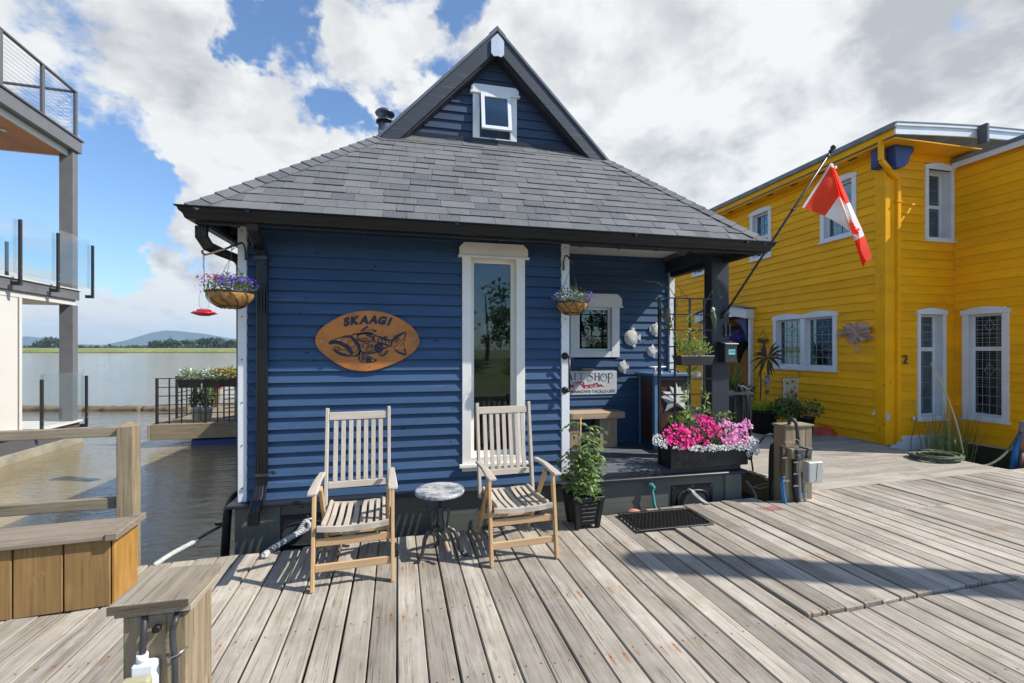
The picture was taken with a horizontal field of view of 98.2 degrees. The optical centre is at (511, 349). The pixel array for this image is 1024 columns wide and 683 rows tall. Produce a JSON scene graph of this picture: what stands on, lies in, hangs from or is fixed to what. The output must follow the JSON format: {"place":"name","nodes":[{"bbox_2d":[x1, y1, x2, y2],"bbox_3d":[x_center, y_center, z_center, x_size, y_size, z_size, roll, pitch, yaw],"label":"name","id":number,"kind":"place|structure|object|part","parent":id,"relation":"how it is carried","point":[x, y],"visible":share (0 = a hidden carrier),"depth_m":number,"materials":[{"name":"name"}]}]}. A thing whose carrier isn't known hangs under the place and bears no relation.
{"place":"outdoors","nodes":[
{"label":"outdoors","id":0,"kind":"place"},
{"bbox_2d":[22,330,234,347],"bbox_3d":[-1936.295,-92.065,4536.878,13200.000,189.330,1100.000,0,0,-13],"label":"hills","id":1,"kind":"structure","parent":0,"point":[145,338],"depth_m":4076.20,"materials":[{"name":"green plant"}]},
{"bbox_2d":[22,348,235,352],"bbox_3d":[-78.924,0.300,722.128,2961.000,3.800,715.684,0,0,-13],"label":"shore","id":2,"kind":"structure","parent":0,"point":[136,350],"depth_m":323.64,"materials":[{"name":"green plant"}]},
{"bbox_2d":[37,337,58,347],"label":"tree","id":3,"kind":"object","parent":2,"relation":"on","point":[47,343],"visible":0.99,"depth_m":466.31,"materials":[{"name":"green plant"}]},
{"bbox_2d":[42,336,58,341],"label":"tree","id":4,"kind":"object","parent":2,"relation":"on","point":[56,338],"visible":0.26,"depth_m":488.02,"materials":[{"name":"green plant"}]},
{"bbox_2d":[22,343,235,347],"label":"hedge","id":5,"kind":"object","parent":2,"relation":"on","point":[196,345],"visible":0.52,"depth_m":475.54,"materials":[{"name":"green plant"}]},
{"bbox_2d":[149,339,166,347],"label":"tree","id":6,"kind":"object","parent":2,"relation":"on","point":[155,343],"visible":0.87,"depth_m":469.89,"materials":[{"name":"green plant"}]},
{"bbox_2d":[159,339,176,347],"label":"tree","id":7,"kind":"object","parent":2,"relation":"on","point":[169,342],"visible":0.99,"depth_m":470.20,"materials":[{"name":"green plant"}]},
{"bbox_2d":[167,336,180,346],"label":"tree","id":8,"kind":"object","parent":2,"relation":"on","point":[172,340],"visible":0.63,"depth_m":475.29,"materials":[{"name":"green plant"}]},
{"bbox_2d":[177,340,193,346],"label":"tree","id":9,"kind":"object","parent":2,"relation":"on","point":[186,343],"visible":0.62,"depth_m":483.47,"materials":[{"name":"green plant"}]},
{"bbox_2d":[194,338,204,344],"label":"tree","id":10,"kind":"object","parent":2,"relation":"on","point":[198,342],"visible":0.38,"depth_m":490.94,"materials":[{"name":"green plant"}]},
{"bbox_2d":[197,337,220,347],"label":"tree","id":11,"kind":"object","parent":2,"relation":"on","point":[206,340],"visible":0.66,"depth_m":481.33,"materials":[{"name":"green plant"}]},
{"bbox_2d":[209,338,224,347],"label":"tree","id":12,"kind":"object","parent":2,"relation":"on","point":[216,343],"visible":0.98,"depth_m":459.01,"materials":[{"name":"green plant"}]},
{"bbox_2d":[223,339,235,347],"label":"tree","id":13,"kind":"object","parent":2,"relation":"on","point":[227,343],"visible":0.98,"depth_m":462.58,"materials":[{"name":"green plant"}]},
{"bbox_2d":[0,353,745,566],"bbox_3d":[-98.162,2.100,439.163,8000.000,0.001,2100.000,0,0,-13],"label":"river water","id":14,"kind":"structure","parent":0,"point":[187,489],"depth_m":8.13,"materials":[{"name":"grey liquid"}]},
{"bbox_2d":[0,27,93,466],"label":"modern house","id":15,"kind":"structure","parent":14,"relation":"on","point":[26,126],"depth_m":9.20,"materials":[{"name":"paint"}]},
{"bbox_2d":[22,405,84,410],"bbox_3d":[-15.869,2.077,15.343,2.289,0.360,0.371,0,0,0],"label":"floating log","id":16,"kind":"object","parent":14,"relation":"on","point":[37,408],"visible":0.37,"depth_m":15.21,"materials":[{"name":"brown wood"}]},
{"bbox_2d":[83,405,142,410],"bbox_3d":[-13.719,2.083,15.329,2.019,0.349,0.360,0,0,-1],"label":"floating log","id":17,"kind":"object","parent":14,"relation":"on","point":[116,408],"visible":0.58,"depth_m":15.20,"materials":[{"name":"brown wood"}]},
{"bbox_2d":[140,405,190,410],"bbox_3d":[-11.906,2.078,15.339,1.746,0.357,0.390,0,0,-1],"label":"floating log","id":18,"kind":"object","parent":14,"relation":"on","point":[152,408],"visible":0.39,"depth_m":15.21,"materials":[{"name":"brown wood"}]},
{"bbox_2d":[147,402,236,445],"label":"float deck","id":19,"kind":"structure","parent":14,"relation":"on","point":[212,432],"depth_m":9.73,"materials":[{"name":"brown wood"}]},
{"bbox_2d":[185,387,203,420],"bbox_3d":[-7.013,1.213,9.854,0.395,0.774,0.294,0,0,-13],"label":"potted plant","id":20,"kind":"object","parent":19,"relation":"on","point":[197,415],"visible":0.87,"depth_m":9.81,"materials":[{"name":"green plant"}]},
{"bbox_2d":[155,372,234,423],"bbox_3d":[-5.809,1.105,11.447,4.460,0.990,2.922,0,0,-13],"label":"grid railing","id":21,"kind":"object","parent":19,"relation":"on","point":[176,404],"visible":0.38,"depth_m":9.74,"materials":[{"name":"black metal"}]},
{"bbox_2d":[175,367,201,387],"bbox_3d":[-6.990,0.589,9.610,0.502,0.463,0.336,0,0,-13],"label":"window box","id":22,"kind":"object","parent":21,"relation":"attached to","point":[184,382],"visible":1,"depth_m":9.57,"materials":[{"name":"black plastic"}]},
{"bbox_2d":[199,367,223,387],"bbox_3d":[-6.575,0.582,9.714,0.488,0.477,0.330,0,0,3],"label":"window box","id":23,"kind":"object","parent":21,"relation":"attached to","point":[213,381],"visible":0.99,"depth_m":9.66,"materials":[{"name":"black plastic"}]},
{"bbox_2d":[220,365,235,385],"bbox_3d":[-6.212,0.564,9.803,0.405,0.473,0.333,0,0,13],"label":"window box","id":24,"kind":"object","parent":21,"relation":"attached to","point":[225,381],"visible":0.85,"depth_m":9.73,"materials":[{"name":"black plastic"}]},
{"bbox_2d":[195,387,216,420],"bbox_3d":[-6.910,1.194,9.985,0.424,0.812,0.354,0,0,13],"label":"potted plant","id":25,"kind":"object","parent":19,"relation":"on","point":[209,409],"visible":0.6,"depth_m":9.97,"materials":[{"name":"green plant"}]},
{"bbox_2d":[234,375,236,420],"bbox_3d":[-5.914,1.070,10.109,0.640,1.000,0.470,0,0,-13],"label":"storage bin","id":26,"kind":"object","parent":19,"relation":"on","point":[235,408],"visible":0.18,"depth_m":9.85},
{"bbox_2d":[173,26,778,555],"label":"blue house","id":27,"kind":"structure","parent":14,"relation":"on","point":[455,214],"depth_m":4.23,"materials":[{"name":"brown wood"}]},
{"bbox_2d":[201,242,246,259],"bbox_3d":[-2.232,-0.790,3.477,0.054,0.231,0.672,0,0,-9],"label":"basket bracket","id":28,"kind":"object","parent":27,"relation":"attached to","point":[220,250],"visible":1,"depth_m":3.51,"materials":[{"name":"metal"}]},
{"bbox_2d":[190,267,216,315],"bbox_3d":[-2.197,-0.461,3.167,0.164,0.437,0.164,0,0,-13],"label":"bird feeder","id":29,"kind":"object","parent":28,"relation":"hanging from","point":[203,312],"visible":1,"depth_m":3.13,"materials":[{"name":"red plastic"}]},
{"bbox_2d":[195,253,257,309],"bbox_3d":[-2.225,-0.544,3.495,0.423,0.445,0.382,0,0,-13],"label":"hanging basket","id":30,"kind":"object","parent":28,"relation":"hanging from","point":[227,297],"visible":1,"depth_m":3.42,"materials":[{"name":"coconut fiber"},{"name":"foliage"},{"name":"black metal"}]},
{"bbox_2d":[220,490,237,556],"bbox_3d":[-2.499,1.631,3.955,0.083,0.686,0.398,0,0,-13],"label":"hull fender","id":31,"kind":"object","parent":27,"relation":"attached to","point":[226,532],"visible":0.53,"depth_m":3.81,"materials":[{"name":"rubber"}]},
{"bbox_2d":[261,518,310,558],"bbox_3d":[-1.901,1.570,3.672,0.215,0.204,0.576,0,0,15],"label":"mooring rope","id":32,"kind":"object","parent":27,"relation":"attached to","point":[302,528],"visible":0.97,"depth_m":3.76,"materials":[{"name":"fabric"}]},
{"bbox_2d":[315,310,419,370],"bbox_3d":[-1.299,-0.082,4.020,0.904,0.551,0.011,0,0,-13],"label":"oval name sign","id":33,"kind":"object","parent":27,"relation":"attached to","point":[369,340],"visible":1,"depth_m":4.01,"materials":[{"name":"wood"},{"name":"dark ink"}]},
{"bbox_2d":[458,242,529,471],"bbox_3d":[-0.201,0.068,4.404,0.693,2.184,0.327,0,0,-13],"label":"window","id":34,"kind":"structure","parent":27,"relation":"in","point":[493,274],"depth_m":4.40,"materials":[{"name":"white paint"}]},
{"bbox_2d":[470,83,519,144],"bbox_3d":[-0.217,-2.772,5.321,0.596,0.686,0.399,0,0,-13],"label":"window","id":35,"kind":"structure","parent":27,"relation":"in","point":[478,90],"depth_m":5.20,"materials":[{"name":"white paint"}]},
{"bbox_2d":[563,255,573,269],"bbox_3d":[0.541,-0.861,4.313,0.025,0.140,0.248,0,0,-15],"label":"basket bracket","id":36,"kind":"object","parent":27,"relation":"attached to","point":[568,258],"visible":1,"depth_m":4.34,"materials":[{"name":"metal"}]},
{"bbox_2d":[551,264,593,315],"bbox_3d":[0.559,-0.582,4.201,0.401,0.509,0.334,0,0,-13],"label":"hanging basket","id":37,"kind":"object","parent":36,"relation":"hanging from","point":[575,306],"visible":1,"depth_m":4.13,"materials":[{"name":"black metal"}]},
{"bbox_2d":[569,371,616,394],"bbox_3d":[1.015,0.432,5.837,0.780,0.309,0.015,0,0,-13],"label":"bait sign","id":38,"kind":"object","parent":27,"relation":"attached to","point":[591,382],"visible":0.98,"depth_m":5.84,"materials":[{"name":"white paint"}]},
{"bbox_2d":[570,293,622,356],"bbox_3d":[1.074,-0.322,5.964,0.778,0.839,0.288,0,0,-13],"label":"window","id":39,"kind":"structure","parent":27,"relation":"in","point":[595,332],"depth_m":5.92,"materials":[{"name":"white paint"}]},
{"bbox_2d":[569,409,624,449],"bbox_3d":[0.961,1.016,5.671,0.910,0.462,0.290,0,0,-13],"label":"porch bench","id":40,"kind":"object","parent":27,"relation":"on","point":[605,419],"visible":0.51,"depth_m":5.63,"materials":[{"name":"brown wood"}]},
{"bbox_2d":[618,360,628,373],"bbox_3d":[1.494,0.226,5.931,0.156,0.185,0.032,0,0,-13],"label":"fish plaque","id":41,"kind":"object","parent":27,"relation":"attached to","point":[622,366],"visible":1,"depth_m":5.92,"materials":[{"name":"white ceramic"}]},
{"bbox_2d":[624,328,640,346],"bbox_3d":[1.624,-0.165,5.960,0.239,0.264,0.032,0,0,-13],"label":"fish plaque","id":42,"kind":"object","parent":27,"relation":"attached to","point":[631,337],"visible":1,"depth_m":5.95,"materials":[{"name":"white ceramic"}]},
{"bbox_2d":[647,345,657,357],"bbox_3d":[1.913,0.020,6.024,0.162,0.179,0.032,0,0,-13],"label":"fish plaque","id":43,"kind":"object","parent":27,"relation":"attached to","point":[651,351],"visible":1,"depth_m":6.02,"materials":[{"name":"white ceramic"}]},
{"bbox_2d":[648,482,656,508],"bbox_3d":[1.448,1.510,4.581,0.096,0.286,0.064,0,0,-13],"label":"teal rope","id":44,"kind":"object","parent":27,"relation":"hanging from","point":[650,484],"visible":0.94,"depth_m":4.56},
{"bbox_2d":[649,322,657,336],"bbox_3d":[1.937,-0.276,6.030,0.144,0.198,0.032,0,0,-13],"label":"fish plaque","id":45,"kind":"object","parent":27,"relation":"attached to","point":[653,329],"visible":0.91,"depth_m":6.02,"materials":[{"name":"white ceramic"}]},
{"bbox_2d":[634,371,693,449],"bbox_3d":[1.967,0.771,5.778,0.560,0.952,0.500,0,0,-13],"label":"porch cupboard","id":46,"kind":"object","parent":27,"relation":"on","point":[647,406],"visible":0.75,"depth_m":5.61,"materials":[{"name":"blue painted wood"},{"name":"brown wood"}]},
{"bbox_3d":[1.739,0.790,5.738,0.008,0.780,0.240,0,0,-13],"label":"side door","id":47,"kind":"part","parent":46,"relation":"part of","materials":[{"name":"brown wood"}]},
{"bbox_2d":[649,366,665,372],"bbox_3d":[1.848,0.251,5.639,0.241,0.086,0.040,0,0,-13],"label":"deck cleat","id":48,"kind":"object","parent":46,"relation":"on","point":[654,367],"visible":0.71,"depth_m":5.62,"materials":[{"name":"white paint"}]},
{"bbox_2d":[658,297,712,463],"bbox_3d":[1.926,0.335,4.913,0.677,1.823,0.028,0,0,-13],"label":"trellis","id":49,"kind":"object","parent":27,"relation":"on","point":[660,363],"visible":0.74,"depth_m":4.87,"materials":[{"name":"black metal"}]},
{"bbox_2d":[664,307,670,334],"bbox_3d":[1.683,-0.311,4.796,0.092,0.299,0.059,0,0,-13],"label":"parrot ornament","id":50,"kind":"object","parent":49,"relation":"attached to","point":[667,317],"visible":1,"depth_m":4.78,"materials":[{"name":"metal"}]},
{"bbox_2d":[643,280,720,426],"bbox_3d":[1.889,0.086,4.879,0.968,1.669,0.186,0,0,-13],"label":"climbing vine","id":51,"kind":"object","parent":49,"relation":"attached to","point":[684,400],"visible":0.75,"depth_m":4.89,"materials":[{"name":"green plant"}]},
{"bbox_2d":[672,330,713,365],"bbox_3d":[1.972,-0.030,4.810,0.477,0.395,0.276,0,0,-13],"label":"trellis planter","id":52,"kind":"object","parent":49,"relation":"attached to","point":[696,358],"visible":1,"depth_m":4.77,"materials":[{"name":"green plastic"}]},
{"bbox_2d":[686,488,708,504],"bbox_3d":[1.956,1.528,4.651,0.238,0.136,0.104,0,0,45],"label":"mooring rope","id":53,"kind":"object","parent":27,"relation":"attached to","point":[699,498],"visible":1,"depth_m":4.65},
{"bbox_2d":[701,391,702,441],"bbox_3d":[2.491,0.879,5.527,0.277,0.737,0.160,0,0,-13],"label":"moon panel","id":54,"kind":"object","parent":27,"relation":"attached to","point":[702,407],"visible":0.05,"depth_m":5.56,"materials":[{"name":"metal"}]},
{"bbox_2d":[652,405,759,468],"bbox_3d":[2.056,0.915,4.794,1.348,0.663,0.371,0,0,-13],"label":"flower box","id":55,"kind":"object","parent":27,"relation":"on","point":[692,452],"visible":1,"depth_m":4.73,"materials":[{"name":"black plastic"}]},
{"bbox_2d":[710,307,716,334],"bbox_3d":[2.232,-0.319,4.918,0.092,0.306,0.059,0,0,-13],"label":"parrot ornament","id":56,"kind":"object","parent":27,"relation":"attached to","point":[713,316],"visible":1,"depth_m":4.90,"materials":[{"name":"green paint"}]},
{"bbox_2d":[717,341,737,361],"bbox_3d":[2.424,0.019,4.981,0.174,0.240,0.134,0,0,-13],"label":"mailbox","id":57,"kind":"object","parent":27,"relation":"attached to","point":[727,351],"visible":1,"depth_m":4.94,"materials":[{"name":"paint"}]},
{"bbox_2d":[729,384,753,470],"bbox_3d":[2.709,0.955,5.411,0.648,1.086,0.220,0,0,-13],"label":"hose coil","id":58,"kind":"object","parent":27,"relation":"hanging from","point":[742,409],"visible":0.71,"depth_m":5.39,"materials":[{"name":"rubber"}]},
{"bbox_2d":[720,145,835,319],"bbox_3d":[2.895,-1.256,4.869,1.124,1.825,0.057,0,0,19],"label":"flagpole","id":59,"kind":"object","parent":27,"relation":"attached to","point":[726,311],"visible":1,"depth_m":4.84,"materials":[{"name":"black metal"}]},
{"bbox_2d":[803,163,871,266],"bbox_3d":[3.572,-1.475,4.802,0.949,1.100,0.160,0,0,-13],"label":"canadian flag","id":60,"kind":"object","parent":59,"relation":"hanging from","point":[828,197],"visible":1,"depth_m":4.79,"materials":[{"name":"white fabric"}]},
{"bbox_2d":[302,547,865,682],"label":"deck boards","id":61,"kind":"object","parent":14,"relation":"on","point":[396,622],"depth_m":2.95,"materials":[{"name":"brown wood"}]},
{"bbox_2d":[0,468,1023,682],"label":"dock","id":62,"kind":"object","parent":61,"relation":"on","point":[927,574],"visible":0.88,"depth_m":2.77,"materials":[{"name":"grey wood"}]},
{"bbox_2d":[0,421,140,565],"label":"dock fence","id":63,"kind":"object","parent":62,"relation":"attached to","point":[125,501],"visible":0.75,"depth_m":3.22,"materials":[{"name":"brown wood"}]},
{"bbox_2d":[0,512,145,620],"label":"box bench","id":64,"kind":"object","parent":62,"relation":"on","point":[59,567],"visible":0.98,"depth_m":2.71,"materials":[{"name":"brown wood"}]},
{"bbox_2d":[106,563,220,682],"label":"power post","id":65,"kind":"object","parent":62,"relation":"on","point":[165,614],"visible":1,"depth_m":1.52,"materials":[{"name":"brown wood"}]},
{"bbox_2d":[152,520,221,565],"bbox_3d":[-2.640,1.583,3.651,0.095,0.092,0.738,0,0,6],"label":"mooring rope","id":66,"kind":"object","parent":62,"relation":"attached to","point":[164,558],"visible":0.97,"depth_m":3.60,"materials":[{"name":"fabric"}]},
{"bbox_2d":[307,406,397,592],"bbox_3d":[-1.158,1.034,3.300,0.580,1.143,0.697,0,0,-16],"label":"patio chair","id":67,"kind":"object","parent":62,"relation":"on","point":[338,528],"visible":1,"depth_m":3.42,"materials":[{"name":"brown wood"}]},
{"bbox_2d":[414,482,470,563],"bbox_3d":[-0.554,1.338,3.425,0.391,0.524,0.388,0,0,31],"label":"crank table","id":68,"kind":"object","parent":62,"relation":"on","point":[439,492],"visible":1,"depth_m":3.40,"materials":[{"name":"cast iron"},{"name":"marble"}]},
{"bbox_2d":[475,401,561,567],"bbox_3d":[0.009,1.034,3.639,0.580,1.143,0.697,0,0,-16],"label":"patio chair","id":69,"kind":"object","parent":62,"relation":"on","point":[500,509],"visible":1,"depth_m":3.75,"materials":[{"name":"brown wood"}]},
{"bbox_2d":[556,417,608,529],"bbox_3d":[0.657,1.106,4.086,0.495,0.980,0.527,0,0,-16],"label":"tomato planter","id":70,"kind":"object","parent":62,"relation":"on","point":[583,502],"visible":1,"depth_m":3.98,"materials":[{"name":"black plastic"}]},
{"bbox_2d":[626,509,639,511],"bbox_3d":[1.229,1.708,4.450,0.210,0.216,0.210,0,0,-13],"label":"round buoy","id":71,"kind":"object","parent":62,"relation":"hanging from","point":[631,510],"visible":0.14,"depth_m":4.44,"materials":[{"name":"plastic"}]},
{"bbox_2d":[617,507,713,531],"bbox_3d":[1.426,1.580,4.154,0.755,0.012,0.436,0,0,-13],"label":"door mat","id":72,"kind":"object","parent":62,"relation":"on","point":[659,519],"depth_m":4.12,"materials":[{"name":"rubber"}]},
{"bbox_2d":[745,480,768,497],"bbox_3d":[2.698,1.542,4.927,0.208,0.165,0.189,0,0,-24],"label":"underwater hose","id":73,"kind":"object","parent":62,"relation":"attached to","point":[752,488],"visible":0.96,"depth_m":4.89,"materials":[{"name":"black rubber"}]},
{"bbox_2d":[757,506,783,510],"bbox_3d":[2.584,1.583,4.428,0.235,0.001,0.106,0,0,-13],"label":"deck stencil","id":74,"kind":"object","parent":62,"relation":"on","point":[771,507],"visible":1,"depth_m":4.43},
{"bbox_2d":[772,417,822,503],"bbox_3d":[2.998,1.304,4.700,0.478,1.191,0.304,0,0,-13],"label":"power pedestal","id":75,"kind":"object","parent":62,"relation":"on","point":[798,471],"visible":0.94,"depth_m":4.66,"materials":[{"name":"wood"}]},
{"bbox_2d":[768,442,773,500],"bbox_3d":[2.936,1.352,4.914,0.239,0.718,0.150,0,0,-13],"label":"standpipe","id":76,"kind":"object","parent":75,"relation":"attached to","point":[771,476],"visible":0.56,"depth_m":4.93,"materials":[{"name":"metal"}]},
{"bbox_2d":[748,433,773,459],"bbox_3d":[2.773,1.072,4.923,0.368,0.288,0.030,0,0,-13],"label":"garden hose","id":77,"kind":"object","parent":76,"relation":"attached to","point":[760,441],"visible":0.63,"depth_m":4.91,"materials":[{"name":"rubber"}]},
{"bbox_2d":[1009,421,1023,469],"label":"blue pipe","id":78,"kind":"object","parent":62,"relation":"attached to","point":[1018,445],"visible":0.84,"depth_m":6.29,"materials":[{"name":"blue plastic"}]},
{"bbox_2d":[984,434,1017,465],"bbox_3d":[7.107,1.225,6.322,1.091,0.837,0.032,0,0,-13],"label":"mooring line","id":79,"kind":"object","parent":78,"relation":"attached to","point":[1005,452],"visible":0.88,"depth_m":6.29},
{"bbox_2d":[741,473,767,501],"bbox_3d":[3.816,1.923,9.625,3.280,0.555,8.600,0,0,-15],"label":"finger dock float","id":80,"kind":"object","parent":14,"relation":"on","point":[754,480],"depth_m":5.81,"materials":[{"name":"wood"}]},
{"bbox_2d":[691,407,1008,490],"bbox_3d":[3.952,1.619,9.697,3.653,0.048,8.668,0,0,-15],"label":"finger dock","id":81,"kind":"object","parent":80,"relation":"on","point":[848,462],"visible":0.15,"depth_m":6.16,"materials":[{"name":"grey wood"}]},
{"bbox_2d":[729,359,756,421],"bbox_3d":[5.030,0.854,9.912,0.916,1.484,0.648,0,0,-34],"label":"plant","id":82,"kind":"object","parent":81,"relation":"on","point":[735,381],"visible":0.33,"depth_m":9.89,"materials":[{"name":"plant"}]},
{"bbox_2d":[749,341,785,398],"bbox_3d":[5.371,0.681,9.287,0.873,1.738,0.226,0,0,-17],"label":"metal palm","id":83,"kind":"object","parent":81,"relation":"on","point":[763,353],"visible":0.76,"depth_m":9.27,"materials":[{"name":"metal"}]},
{"bbox_2d":[764,375,770,394],"bbox_3d":[5.116,1.028,8.919,0.171,1.104,0.036,0,0,-13],"label":"iris ornament","id":84,"kind":"object","parent":81,"relation":"on","point":[767,382],"visible":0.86,"depth_m":8.92,"materials":[{"name":"metal"}]},
{"bbox_2d":[751,398,802,433],"bbox_3d":[4.943,1.248,8.540,1.215,0.696,0.853,0,0,-13],"label":"planter","id":85,"kind":"object","parent":81,"relation":"on","point":[763,419],"visible":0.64,"depth_m":8.38,"materials":[{"name":"black plastic"}]},
{"bbox_2d":[780,372,800,421],"bbox_3d":[5.504,1.013,8.760,0.484,1.134,0.034,0,0,-13],"label":"garden flag","id":86,"kind":"object","parent":81,"relation":"on","point":[790,386],"visible":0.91,"depth_m":8.75,"materials":[{"name":"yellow fabric"}]},
{"bbox_2d":[766,395,824,434],"bbox_3d":[5.305,1.213,8.264,1.164,0.767,0.468,0,0,-13],"label":"planter","id":87,"kind":"object","parent":81,"relation":"on","point":[795,407],"visible":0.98,"depth_m":8.19,"materials":[{"name":"green plastic"}]},
{"bbox_2d":[907,449,964,461],"bbox_3d":[6.209,1.547,6.486,0.730,0.088,0.537,0,0,-13],"label":"rope coil","id":88,"kind":"object","parent":81,"relation":"on","point":[942,456],"visible":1,"depth_m":6.43,"materials":[{"name":"green fabric"}]},
{"bbox_2d":[912,363,990,462],"bbox_3d":[6.958,1.147,7.136,1.897,1.906,0.772,0,0,-24],"label":"reed clump","id":89,"kind":"object","parent":81,"relation":"on","point":[951,445],"visible":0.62,"depth_m":7.24,"materials":[{"name":"green plant"}]},
{"bbox_2d":[675,121,1023,468],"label":"yellow house","id":90,"kind":"structure","parent":14,"relation":"on","point":[936,281],"depth_m":7.72,"materials":[{"name":"yellow wood"}]},
{"bbox_2d":[690,270,703,277],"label":"window","id":91,"kind":"structure","parent":90,"relation":"in","point":[698,273],"depth_m":12.47,"materials":[{"name":"white paint"}]},
{"bbox_2d":[729,329,747,362],"bbox_3d":[5.620,-0.273,10.888,0.913,1.170,0.540,0,0,-13],"label":"entry basket","id":92,"kind":"object","parent":90,"relation":"hanging from","point":[742,345],"visible":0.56,"depth_m":10.76,"materials":[{"name":"purple plant"}]},
{"bbox_2d":[748,206,771,262],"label":"window","id":93,"kind":"structure","parent":90,"relation":"in","point":[761,224],"depth_m":10.35,"materials":[{"name":"white paint"}]},
{"bbox_2d":[757,330,767,344],"bbox_3d":[5.656,-0.289,10.047,0.170,0.370,0.328,0,0,-13],"label":"wall pocket","id":94,"kind":"object","parent":90,"relation":"attached to","point":[760,340],"depth_m":10.06,"materials":[{"name":"metal"}]},
{"bbox_2d":[772,310,838,371],"bbox_3d":[6.055,-0.173,9.089,0.336,1.187,1.548,0,0,-13],"label":"window","id":95,"kind":"structure","parent":90,"relation":"in","point":[808,340],"depth_m":9.03,"materials":[{"name":"white paint"}]},
{"bbox_2d":[813,426,837,435],"bbox_3d":[5.940,1.707,8.449,0.480,0.493,0.480,0,0,-13],"label":"round buoy","id":96,"kind":"object","parent":90,"relation":"attached to","point":[824,431],"visible":0.41,"depth_m":8.32,"materials":[{"name":"plastic"}]},
{"bbox_2d":[818,172,857,244],"bbox_3d":[6.222,-2.647,8.342,0.336,1.183,0.763,0,0,-13],"label":"window","id":97,"kind":"structure","parent":90,"relation":"in","point":[830,230],"depth_m":8.42,"materials":[{"name":"white paint"}]},
{"bbox_2d":[836,321,874,352],"bbox_3d":[6.150,-0.228,7.955,0.118,0.564,0.673,0,0,-13],"label":"leaf sculpture","id":98,"kind":"object","parent":90,"relation":"attached to","point":[859,333],"visible":1,"depth_m":7.90,"materials":[{"name":"brown metal"}]},
{"bbox_2d":[915,308,947,421],"bbox_3d":[7.250,0.252,7.842,0.680,1.962,0.376,0,0,-13],"label":"window","id":99,"kind":"structure","parent":90,"relation":"in","point":[931,322],"depth_m":7.83,"materials":[{"name":"white paint"}]},
{"bbox_2d":[924,163,957,242],"bbox_3d":[7.425,-2.563,7.897,0.694,1.372,0.406,0,0,-13],"label":"window","id":100,"kind":"structure","parent":90,"relation":"in","point":[939,181],"depth_m":7.85,"materials":[{"name":"white paint"}]},
{"bbox_2d":[959,306,1011,424],"bbox_3d":[8.010,0.236,7.427,0.346,1.924,0.663,0,0,-13],"label":"window","id":101,"kind":"structure","parent":90,"relation":"in","point":[985,329],"depth_m":7.53,"materials":[{"name":"white paint"}]},
{"bbox_2d":[0,0,1023,344],"label":"sky","id":102,"kind":"structure","parent":0,"point":[710,102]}
]}

